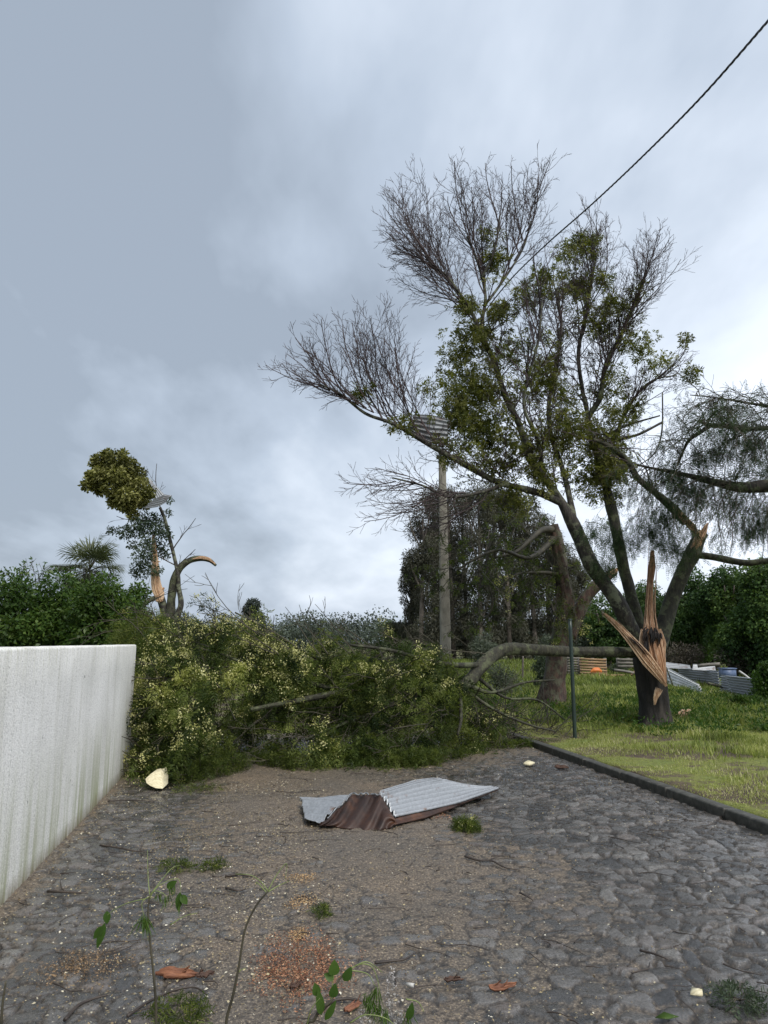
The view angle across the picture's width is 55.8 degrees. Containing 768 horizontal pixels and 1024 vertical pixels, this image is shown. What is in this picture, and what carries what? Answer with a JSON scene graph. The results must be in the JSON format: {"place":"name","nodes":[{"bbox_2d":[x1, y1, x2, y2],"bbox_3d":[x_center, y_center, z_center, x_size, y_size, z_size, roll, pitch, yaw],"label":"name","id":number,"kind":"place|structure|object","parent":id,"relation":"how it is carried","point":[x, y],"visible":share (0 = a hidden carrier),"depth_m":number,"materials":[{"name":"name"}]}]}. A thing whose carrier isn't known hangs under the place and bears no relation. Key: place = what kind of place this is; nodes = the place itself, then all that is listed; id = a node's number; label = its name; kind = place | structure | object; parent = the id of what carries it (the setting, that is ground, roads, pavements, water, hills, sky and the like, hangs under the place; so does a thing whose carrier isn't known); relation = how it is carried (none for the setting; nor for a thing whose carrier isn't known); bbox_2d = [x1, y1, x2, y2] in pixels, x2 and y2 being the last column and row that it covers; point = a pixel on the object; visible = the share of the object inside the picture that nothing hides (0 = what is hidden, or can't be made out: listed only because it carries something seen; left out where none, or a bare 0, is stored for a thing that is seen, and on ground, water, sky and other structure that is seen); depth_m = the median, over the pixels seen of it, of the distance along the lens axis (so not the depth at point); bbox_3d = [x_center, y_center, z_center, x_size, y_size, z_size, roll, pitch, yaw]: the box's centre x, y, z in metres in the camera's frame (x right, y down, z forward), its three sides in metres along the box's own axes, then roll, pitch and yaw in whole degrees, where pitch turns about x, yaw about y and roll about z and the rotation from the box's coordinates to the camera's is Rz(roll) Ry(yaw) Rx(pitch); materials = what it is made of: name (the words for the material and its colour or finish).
{"place":"outdoors","nodes":[
{"label":"outdoors","id":0,"kind":"place"},
{"bbox_2d":[0,730,767,1023],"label":"road","id":1,"kind":"structure","parent":0,"point":[588,902],"depth_m":4.56,"materials":[{"name":"stone"}]},
{"bbox_2d":[0,981,6,1023],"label":"sapling","id":2,"kind":"object","parent":1,"relation":"on","point":[2,1010],"visible":1,"depth_m":2.62,"materials":[{"name":"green plant"}]},
{"bbox_2d":[46,880,87,893],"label":"twig","id":3,"kind":"object","parent":1,"relation":"on","point":[54,891],"visible":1,"depth_m":4.72,"materials":[{"name":"wood"}]},
{"bbox_2d":[24,940,135,990],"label":"bark chips","id":4,"kind":"object","parent":1,"relation":"on","point":[77,967],"visible":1,"depth_m":3.67,"materials":[{"name":"wood"}]},
{"bbox_2d":[63,994,107,1021],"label":"twig","id":5,"kind":"object","parent":1,"relation":"on","point":[69,1014],"visible":1,"depth_m":3.25,"materials":[{"name":"wood"}]},
{"bbox_2d":[99,844,154,852],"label":"twig","id":6,"kind":"object","parent":1,"relation":"on","point":[102,845],"visible":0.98,"depth_m":5.72,"materials":[{"name":"wood"}]},
{"bbox_2d":[29,796,238,955],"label":"bark chips","id":7,"kind":"object","parent":1,"relation":"on","point":[159,852],"visible":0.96,"depth_m":5.81,"materials":[{"name":"wood"}]},
{"bbox_2d":[93,850,195,1023],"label":"sapling","id":8,"kind":"object","parent":1,"relation":"on","point":[100,931],"visible":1,"depth_m":2.97,"materials":[{"name":"green plant"}]},
{"bbox_2d":[145,768,167,788],"bbox_3d":[-2.563,3.009,8.201,0.235,0.180,0.301,0,-10,0],"label":"foam block","id":9,"kind":"object","parent":1,"relation":"on","point":[157,778],"depth_m":8.15,"materials":[{"name":"plastic"}]},
{"bbox_2d":[126,986,207,1017],"bbox_3d":[-1.000,2.222,3.302,0.368,0.020,0.126,7,-12,-34],"label":"twig","id":10,"kind":"object","parent":1,"relation":"on","point":[146,1003],"visible":0.85,"depth_m":3.34,"materials":[{"name":"wood"}]},
{"bbox_2d":[134,989,215,1023],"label":"leaf clump","id":11,"kind":"object","parent":1,"relation":"on","point":[193,1004],"visible":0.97,"depth_m":3.18,"materials":[{"name":"green plant"}]},
{"bbox_2d":[152,856,199,875],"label":"leaf clump","id":12,"kind":"object","parent":1,"relation":"on","point":[182,862],"visible":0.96,"depth_m":5.26,"materials":[{"name":"green plant"}]},
{"bbox_2d":[155,965,197,978],"bbox_3d":[-1.012,2.252,3.562,0.221,0.066,0.070,0,-10,0],"label":"bark strip","id":13,"kind":"object","parent":1,"relation":"on","point":[170,972],"visible":1,"depth_m":3.54,"materials":[{"name":"wood"}]},
{"bbox_2d":[196,967,214,978],"bbox_3d":[-0.875,2.245,3.546,0.093,0.064,0.035,6,-12,-30],"label":"bark strip","id":14,"kind":"object","parent":1,"relation":"on","point":[202,974],"visible":1,"depth_m":3.53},
{"bbox_2d":[189,855,231,872],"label":"leaf clump","id":15,"kind":"object","parent":1,"relation":"on","point":[215,865],"visible":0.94,"depth_m":5.25,"materials":[{"name":"green plant"}]},
{"bbox_2d":[225,872,267,876],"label":"twig","id":16,"kind":"object","parent":1,"relation":"on","point":[230,875],"visible":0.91,"depth_m":5.07,"materials":[{"name":"wood"}]},
{"bbox_2d":[225,863,287,1023],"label":"twig","id":17,"kind":"object","parent":1,"relation":"on","point":[237,973],"visible":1,"depth_m":2.89,"materials":[{"name":"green plant"}]},
{"bbox_2d":[287,925,309,942],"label":"bark chips","id":18,"kind":"object","parent":1,"relation":"on","point":[301,930],"visible":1,"depth_m":4.06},
{"bbox_2d":[237,923,366,1023],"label":"bark chips","id":19,"kind":"object","parent":1,"relation":"on","point":[274,969],"visible":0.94,"depth_m":3.65,"materials":[{"name":"wood"}]},
{"bbox_2d":[285,892,320,911],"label":"bark chips","id":20,"kind":"object","parent":1,"relation":"on","point":[303,901],"visible":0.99,"depth_m":4.57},
{"bbox_2d":[306,901,336,920],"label":"leaf clump","id":21,"kind":"object","parent":1,"relation":"on","point":[323,906],"visible":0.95,"depth_m":4.38,"materials":[{"name":"green plant"}]},
{"bbox_2d":[309,997,362,1018],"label":"twig","id":22,"kind":"object","parent":1,"relation":"on","point":[339,999],"visible":0.62,"depth_m":3.30,"materials":[{"name":"wood"}]},
{"bbox_2d":[343,995,361,1012],"bbox_3d":[-0.141,2.191,3.239,0.035,0.061,0.114,-9,-14,42],"label":"bark strip","id":23,"kind":"object","parent":1,"relation":"on","point":[350,1007],"visible":0.98,"depth_m":3.22,"materials":[{"name":"wood"}]},
{"bbox_2d":[306,959,423,1023],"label":"sapling","id":24,"kind":"object","parent":1,"relation":"on","point":[334,969],"visible":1,"depth_m":2.62,"materials":[{"name":"green plant"}]},
{"bbox_2d":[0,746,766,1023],"bbox_3d":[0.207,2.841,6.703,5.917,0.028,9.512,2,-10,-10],"label":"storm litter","id":25,"kind":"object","parent":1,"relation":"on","point":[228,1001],"visible":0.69,"depth_m":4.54,"materials":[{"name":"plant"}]},
{"bbox_2d":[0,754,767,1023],"bbox_3d":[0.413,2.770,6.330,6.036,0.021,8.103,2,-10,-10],"label":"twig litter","id":26,"kind":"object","parent":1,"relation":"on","point":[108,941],"visible":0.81,"depth_m":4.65,"materials":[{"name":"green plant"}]},
{"bbox_2d":[374,952,415,963],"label":"twig","id":27,"kind":"object","parent":1,"relation":"on","point":[389,961],"visible":1,"depth_m":3.71,"materials":[{"name":"wood"}]},
{"bbox_2d":[299,778,498,829],"bbox_3d":[0.295,2.794,7.048,2.246,0.252,1.161,4,-11,-20],"label":"corrugated sheet","id":28,"kind":"object","parent":1,"relation":"on","point":[363,811],"visible":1,"depth_m":6.84,"materials":[{"name":"metal"}]},
{"bbox_2d":[444,974,463,982],"bbox_3d":[0.335,2.241,3.494,0.098,0.046,0.033,0,-10,0],"label":"bark strip","id":29,"kind":"object","parent":1,"relation":"on","point":[452,978],"visible":1,"depth_m":3.49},
{"bbox_2d":[448,813,483,833],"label":"leaf clump","id":30,"kind":"object","parent":1,"relation":"on","point":[462,823],"visible":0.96,"depth_m":6.32,"materials":[{"name":"green plant"}]},
{"bbox_2d":[464,855,519,870],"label":"twig","id":31,"kind":"object","parent":1,"relation":"on","point":[480,860],"visible":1,"depth_m":5.39,"materials":[{"name":"wood"}]},
{"bbox_2d":[489,979,516,991],"bbox_3d":[0.563,2.231,3.426,0.142,0.054,0.038,2,-10,-11],"label":"bark strip","id":32,"kind":"object","parent":1,"relation":"on","point":[498,986],"visible":1,"depth_m":3.42,"materials":[{"name":"wood"}]},
{"bbox_2d":[655,1012,678,1018],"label":"leaf","id":33,"kind":"object","parent":1,"relation":"on","point":[664,1015],"visible":1,"depth_m":3.16,"materials":[{"name":"green plant"}]},
{"bbox_2d":[690,987,702,996],"bbox_3d":[1.452,2.230,3.372,0.057,0.026,0.038,-3,-11,18],"label":"foam scrap","id":34,"kind":"object","parent":1,"relation":"on","point":[696,992],"visible":1,"depth_m":3.36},
{"bbox_2d":[701,977,767,1021],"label":"leaf clump","id":35,"kind":"object","parent":1,"relation":"on","point":[729,986],"visible":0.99,"depth_m":3.30,"materials":[{"name":"green plant"}]},
{"bbox_2d":[0,0,767,641],"label":"sky","id":36,"kind":"structure","parent":0,"point":[184,183],"materials":[{"name":"grey"}]},
{"bbox_2d":[132,644,767,818],"bbox_3d":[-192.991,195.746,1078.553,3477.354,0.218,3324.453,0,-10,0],"label":"ground","id":37,"kind":"structure","parent":0,"point":[686,779],"depth_m":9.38,"materials":[{"name":"plant"}]},
{"bbox_2d":[0,556,41,617],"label":"leafy shoot","id":38,"kind":"object","parent":37,"relation":"on","point":[24,562],"visible":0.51,"depth_m":13.07,"materials":[{"name":"green plant"}]},
{"bbox_2d":[0,567,69,646],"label":"hedge shrub","id":39,"kind":"object","parent":37,"relation":"on","point":[14,628],"visible":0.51,"depth_m":12.58,"materials":[{"name":"green plant"}]},
{"bbox_2d":[29,561,58,590],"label":"leafy shoot","id":40,"kind":"object","parent":37,"relation":"on","point":[42,574],"visible":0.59,"depth_m":13.47,"materials":[{"name":"green plant"}]},
{"bbox_2d":[16,567,84,645],"bbox_3d":[-5.925,2.511,13.243,2.033,3.041,1.761,0,-10,0],"label":"hedge shrub","id":41,"kind":"object","parent":37,"relation":"on","point":[58,597],"visible":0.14,"depth_m":13.18,"materials":[{"name":"green plant"}]},
{"bbox_2d":[0,645,135,905],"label":"wall","id":42,"kind":"structure","parent":37,"relation":"on","point":[64,710],"depth_m":5.63,"materials":[{"name":"paint"}]},
{"bbox_2d":[40,529,126,597],"bbox_3d":[-11.044,3.460,26.794,3.270,5.923,3.386,0,-10,0],"label":"fan palm","id":43,"kind":"object","parent":37,"relation":"on","point":[85,553],"visible":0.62,"depth_m":26.75,"materials":[{"name":"green plant"}]},
{"bbox_2d":[53,570,149,645],"bbox_3d":[-4.973,2.472,12.759,1.724,2.937,1.416,0,-10,0],"label":"hedge shrub","id":44,"kind":"object","parent":37,"relation":"on","point":[90,606],"visible":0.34,"depth_m":12.61,"materials":[{"name":"green plant"}]},
{"bbox_2d":[70,575,193,687],"bbox_3d":[-3.750,1.930,11.137,1.954,1.963,1.608,-2,-10,13],"label":"drooping shrub","id":45,"kind":"object","parent":37,"relation":"on","point":[128,631],"visible":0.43,"depth_m":10.87,"materials":[{"name":"green plant"}]},
{"bbox_2d":[119,581,168,714],"bbox_3d":[-5.000,2.772,14.230,1.685,2.880,1.261,0,-10,0],"label":"hedge shrub","id":46,"kind":"object","parent":37,"relation":"on","point":[139,588],"visible":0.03,"depth_m":14.51,"materials":[{"name":"green plant"}]},
{"bbox_2d":[77,447,216,639],"bbox_3d":[-7.935,1.872,24.016,4.770,8.492,1.513,0,-10,0],"label":"torn tree","id":47,"kind":"object","parent":37,"relation":"on","point":[123,478],"visible":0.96,"depth_m":24.15,"materials":[{"name":"green plant"}]},
{"bbox_2d":[144,478,171,508],"bbox_3d":[-7.480,-0.616,24.087,0.841,1.116,0.420,0,-10,0],"label":"corrugated sheet","id":48,"kind":"object","parent":47,"relation":"attached to","point":[161,497],"visible":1,"depth_m":24.01,"materials":[{"name":"metal"}]},
{"bbox_2d":[179,611,201,668],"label":"olive bush","id":49,"kind":"object","parent":37,"relation":"on","point":[187,614],"visible":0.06,"depth_m":29.55,"materials":[{"name":"green plant"}]},
{"bbox_2d":[171,779,228,796],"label":"leaf clump","id":50,"kind":"object","parent":37,"relation":"on","point":[206,788],"visible":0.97,"depth_m":8.07,"materials":[{"name":"green plant"}]},
{"bbox_2d":[236,597,266,638],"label":"broadleaf tree","id":51,"kind":"object","parent":37,"relation":"on","point":[249,603],"visible":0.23,"depth_m":128.33,"materials":[{"name":"plant"}]},
{"bbox_2d":[155,606,546,649],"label":"wood","id":52,"kind":"object","parent":37,"relation":"on","point":[292,633],"visible":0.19,"depth_m":178.13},
{"bbox_2d":[98,573,636,789],"bbox_3d":[0.420,2.963,11.564,9.602,3.754,4.089,4,-11,-23],"label":"fallen tree","id":53,"kind":"object","parent":37,"relation":"on","point":[163,714],"visible":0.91,"depth_m":10.18,"materials":[{"name":"green plant"}]},
{"bbox_2d":[383,620,408,655],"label":"broadleaf tree","id":54,"kind":"object","parent":37,"relation":"on","point":[394,624],"visible":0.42,"depth_m":73.49,"materials":[{"name":"green plant"}]},
{"bbox_2d":[396,564,419,657],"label":"gum tree","id":55,"kind":"object","parent":37,"relation":"on","point":[408,613],"visible":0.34,"depth_m":71.10,"materials":[{"name":"green plant"}]},
{"bbox_2d":[399,504,439,658],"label":"gum tree","id":56,"kind":"object","parent":37,"relation":"on","point":[417,559],"visible":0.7,"depth_m":61.48,"materials":[{"name":"green plant"}]},
{"bbox_2d":[410,484,455,654],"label":"gum tree","id":57,"kind":"object","parent":37,"relation":"on","point":[415,615],"visible":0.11,"depth_m":65.67,"materials":[{"name":"green plant"}]},
{"bbox_2d":[436,454,450,659],"bbox_3d":[1.579,1.673,18.984,0.322,6.674,0.300,0,-10,0],"label":"utility pole","id":58,"kind":"object","parent":37,"relation":"on","point":[445,612],"visible":0.45,"depth_m":18.88,"materials":[{"name":"concrete"}]},
{"bbox_2d":[447,19,767,409],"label":"overhead cable","id":59,"kind":"object","parent":58,"relation":"attached to","point":[708,89],"visible":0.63,"depth_m":9.98,"materials":[{"name":"rubber"}]},
{"bbox_2d":[427,499,464,617],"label":"gum tree","id":60,"kind":"object","parent":37,"relation":"on","point":[451,559],"visible":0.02,"depth_m":69.79,"materials":[{"name":"green plant"}]},
{"bbox_2d":[426,480,473,658],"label":"gum tree","id":61,"kind":"object","parent":37,"relation":"on","point":[456,629],"visible":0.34,"depth_m":63.54,"materials":[{"name":"green plant"}]},
{"bbox_2d":[451,489,487,656],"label":"gum tree","id":62,"kind":"object","parent":37,"relation":"on","point":[463,526],"visible":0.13,"depth_m":69.71,"materials":[{"name":"green plant"}]},
{"bbox_2d":[459,483,506,659],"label":"gum tree","id":63,"kind":"object","parent":37,"relation":"on","point":[488,518],"visible":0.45,"depth_m":61.73,"materials":[{"name":"green plant"}]},
{"bbox_2d":[467,630,499,661],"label":"shrub","id":64,"kind":"object","parent":37,"relation":"on","point":[477,646],"visible":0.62,"depth_m":39.07,"materials":[{"name":"green plant"}]},
{"bbox_2d":[471,485,516,658],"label":"gum tree","id":65,"kind":"object","parent":37,"relation":"on","point":[489,617],"visible":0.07,"depth_m":68.04,"materials":[{"name":"green plant"}]},
{"bbox_2d":[485,659,524,694],"bbox_3d":[3.549,4.916,21.387,1.297,1.183,1.286,0,-10,0],"label":"shrub","id":66,"kind":"object","parent":37,"relation":"on","point":[497,679],"visible":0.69,"depth_m":21.28,"materials":[{"name":"green plant"}]},
{"bbox_2d":[485,488,535,659],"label":"gum tree","id":67,"kind":"object","parent":37,"relation":"on","point":[508,621],"visible":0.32,"depth_m":62.40,"materials":[{"name":"green plant"}]},
{"bbox_2d":[257,142,767,726],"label":"split tree","id":68,"kind":"object","parent":37,"relation":"on","point":[647,640],"visible":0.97,"depth_m":14.21,"materials":[{"name":"green plant"}]},
{"bbox_2d":[409,414,447,444],"bbox_3d":[0.809,-1.547,13.548,0.800,0.647,0.131,-2,-10,9],"label":"corrugated sheet","id":69,"kind":"object","parent":68,"relation":"on","point":[439,423],"visible":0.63,"depth_m":13.52,"materials":[{"name":"metal"}]},
{"bbox_2d":[404,503,623,704],"bbox_3d":[3.109,1.974,17.141,5.726,5.206,3.506,4,-11,-21],"label":"broken tree","id":70,"kind":"object","parent":37,"relation":"on","point":[565,607],"visible":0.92,"depth_m":17.41,"materials":[{"name":"green plant"}]},
{"bbox_2d":[499,488,544,657],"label":"gum tree","id":71,"kind":"object","parent":37,"relation":"on","point":[517,586],"visible":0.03,"depth_m":69.34,"materials":[{"name":"green plant"}]},
{"bbox_2d":[509,497,548,658],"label":"gum tree","id":72,"kind":"object","parent":37,"relation":"on","point":[535,623],"visible":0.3,"depth_m":63.36,"materials":[{"name":"green plant"}]},
{"bbox_2d":[529,655,545,685],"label":"shrub","id":73,"kind":"object","parent":37,"relation":"on","point":[539,668],"visible":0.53,"depth_m":23.37,"materials":[{"name":"green plant"}]},
{"bbox_2d":[533,633,550,660],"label":"shrub","id":74,"kind":"object","parent":37,"relation":"on","point":[545,638],"visible":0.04,"depth_m":37.29,"materials":[{"name":"green plant"}]},
{"bbox_2d":[529,511,564,641],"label":"gum tree","id":75,"kind":"object","parent":37,"relation":"on","point":[547,524],"visible":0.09,"depth_m":68.39,"materials":[{"name":"green plant"}]},
{"bbox_2d":[540,534,581,657],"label":"gum tree","id":76,"kind":"object","parent":37,"relation":"on","point":[573,588],"visible":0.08,"depth_m":62.97,"materials":[{"name":"green plant"}]},
{"bbox_2d":[568,619,576,737],"bbox_3d":[3.122,2.833,11.988,0.072,2.112,0.070,0,-10,0],"label":"metal post","id":77,"kind":"object","parent":37,"relation":"on","point":[572,680],"visible":0.9,"depth_m":11.97,"materials":[{"name":"metal"}]},
{"bbox_2d":[566,657,579,674],"bbox_3d":[8.544,6.952,32.741,0.621,0.794,0.150,0,-10,0],"label":"pallet","id":78,"kind":"object","parent":37,"relation":"on","point":[568,665],"visible":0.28,"depth_m":32.69,"materials":[{"name":"grey wood"}]},
{"bbox_2d":[395,684,767,737],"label":"weeds","id":79,"kind":"object","parent":37,"relation":"on","point":[760,725],"visible":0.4,"depth_m":14.52,"materials":[{"name":"green plant"}]},
{"bbox_2d":[570,553,595,635],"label":"gum tree","id":80,"kind":"object","parent":37,"relation":"on","point":[580,585],"visible":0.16,"depth_m":67.36,"materials":[{"name":"green plant"}]},
{"bbox_2d":[573,622,597,663],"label":"broadleaf tree","id":81,"kind":"object","parent":37,"relation":"on","point":[583,641],"visible":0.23,"depth_m":42.94,"materials":[{"name":"green plant"}]},
{"bbox_2d":[578,658,606,673],"bbox_3d":[9.311,6.876,32.349,1.243,0.727,0.150,0,-10,0],"label":"pallet","id":82,"kind":"object","parent":37,"relation":"on","point":[592,664],"visible":0.79,"depth_m":32.29,"materials":[{"name":"brown wood"}]},
{"bbox_2d":[583,592,628,668],"bbox_3d":[12.537,6.677,40.444,3.129,4.478,2.935,-5,-11,25],"label":"broadleaf tree","id":83,"kind":"object","parent":37,"relation":"on","point":[610,635],"visible":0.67,"depth_m":39.98,"materials":[{"name":"green plant"}]},
{"bbox_2d":[616,658,633,667],"bbox_3d":[11.121,6.863,32.961,1.084,0.444,0.150,0,-10,0],"label":"pallet","id":84,"kind":"object","parent":37,"relation":"on","point":[618,662],"visible":0.66,"depth_m":32.89,"materials":[{"name":"grey wood"}]},
{"bbox_2d":[508,732,767,834],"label":"kerb","id":85,"kind":"structure","parent":37,"relation":"on","point":[744,818],"depth_m":7.79,"materials":[{"name":"concrete"}]},
{"bbox_2d":[622,579,664,612],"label":"broadleaf tree","id":86,"kind":"object","parent":37,"relation":"on","point":[641,592],"visible":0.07,"depth_m":43.31,"materials":[{"name":"green plant"}]},
{"bbox_2d":[641,594,673,661],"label":"broadleaf tree","id":87,"kind":"object","parent":37,"relation":"on","point":[659,601],"visible":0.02,"depth_m":41.10,"materials":[{"name":"green plant"}]},
{"bbox_2d":[573,372,767,588],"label":"pepper tree","id":88,"kind":"object","parent":37,"relation":"on","point":[750,443],"visible":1,"depth_m":12.86,"materials":[{"name":"green plant"}]},
{"bbox_2d":[667,668,701,692],"bbox_3d":[10.065,5.682,24.779,0.286,0.597,7.623,-2,-10,12],"label":"corrugated sheet","id":89,"kind":"object","parent":37,"relation":"on","point":[678,679],"visible":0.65,"depth_m":24.68,"materials":[{"name":"metal"}]},
{"bbox_2d":[666,640,706,672],"bbox_3d":[13.393,6.610,32.305,1.946,1.860,1.432,-3,-11,17],"label":"shrub","id":90,"kind":"object","parent":37,"relation":"on","point":[679,657],"visible":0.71,"depth_m":32.14,"materials":[{"name":"green plant"}]},
{"bbox_2d":[659,566,715,665],"bbox_3d":[15.145,5.289,35.538,3.924,5.470,3.088,0,-10,0],"label":"broadleaf tree","id":91,"kind":"object","parent":37,"relation":"on","point":[688,628],"visible":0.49,"depth_m":34.89,"materials":[{"name":"green plant"}]},
{"bbox_2d":[678,668,719,684],"bbox_3d":[11.641,6.091,26.870,0.116,0.545,4.057,-1,-10,3],"label":"corrugated sheet","id":92,"kind":"object","parent":37,"relation":"on","point":[711,676],"visible":0.77,"depth_m":26.47,"materials":[{"name":"metal"}]},
{"bbox_2d":[666,662,690,668],"bbox_3d":[11.473,5.990,28.289,1.182,0.254,0.609,0,-10,0],"label":"corrugated sheet","id":93,"kind":"object","parent":92,"relation":"on","point":[676,665],"visible":0.93,"depth_m":28.21,"materials":[{"name":"metal"}]},
{"bbox_2d":[692,664,715,670],"bbox_3d":[11.601,5.645,26.320,1.106,0.232,0.610,0,-10,0],"label":"corrugated sheet","id":94,"kind":"object","parent":92,"relation":"on","point":[695,667],"visible":0.69,"depth_m":26.19,"materials":[{"name":"metal"}]},
{"bbox_2d":[685,563,742,667],"bbox_3d":[15.251,4.882,32.629,2.776,5.236,2.823,0,-10,0],"label":"broadleaf tree","id":95,"kind":"object","parent":37,"relation":"on","point":[716,597],"visible":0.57,"depth_m":32.44,"materials":[{"name":"green plant"}]},
{"bbox_2d":[717,668,736,677],"bbox_3d":[11.340,5.317,23.937,0.470,0.330,0.400,0,-10,0],"label":"blue crate","id":96,"kind":"object","parent":37,"relation":"on","point":[728,671],"visible":0.86,"depth_m":23.77,"materials":[{"name":"plastic"}]},
{"bbox_2d":[713,644,758,677],"bbox_3d":[14.713,6.279,30.305,1.794,1.805,1.656,-6,-12,30],"label":"shrub","id":97,"kind":"object","parent":37,"relation":"on","point":[736,665],"visible":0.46,"depth_m":29.98,"materials":[{"name":"green plant"}]},
{"bbox_2d":[720,675,752,695],"bbox_3d":[9.813,4.851,20.135,0.334,0.599,3.060,-1,-10,4],"label":"corrugated sheet","id":98,"kind":"object","parent":37,"relation":"on","point":[739,685],"visible":0.69,"depth_m":20.30,"materials":[{"name":"metal"}]},
{"bbox_2d":[712,598,763,676],"bbox_3d":[15.310,5.338,30.552,2.692,3.609,2.582,-6,-12,31],"label":"broadleaf tree","id":99,"kind":"object","parent":37,"relation":"on","point":[731,642],"visible":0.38,"depth_m":30.05,"materials":[{"name":"green plant"}]},
{"bbox_2d":[724,554,767,674],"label":"broadleaf tree","id":100,"kind":"object","parent":37,"relation":"on","point":[757,594],"visible":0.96,"depth_m":29.39,"materials":[{"name":"green plant"}]},
{"bbox_2d":[727,692,767,708],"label":"shrub","id":101,"kind":"object","parent":37,"relation":"on","point":[747,699],"visible":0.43,"depth_m":16.89,"materials":[{"name":"green plant"}]},
{"bbox_2d":[747,660,767,698],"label":"shrub","id":102,"kind":"object","parent":37,"relation":"on","point":[759,680],"visible":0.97,"depth_m":18.37,"materials":[{"name":"green plant"}]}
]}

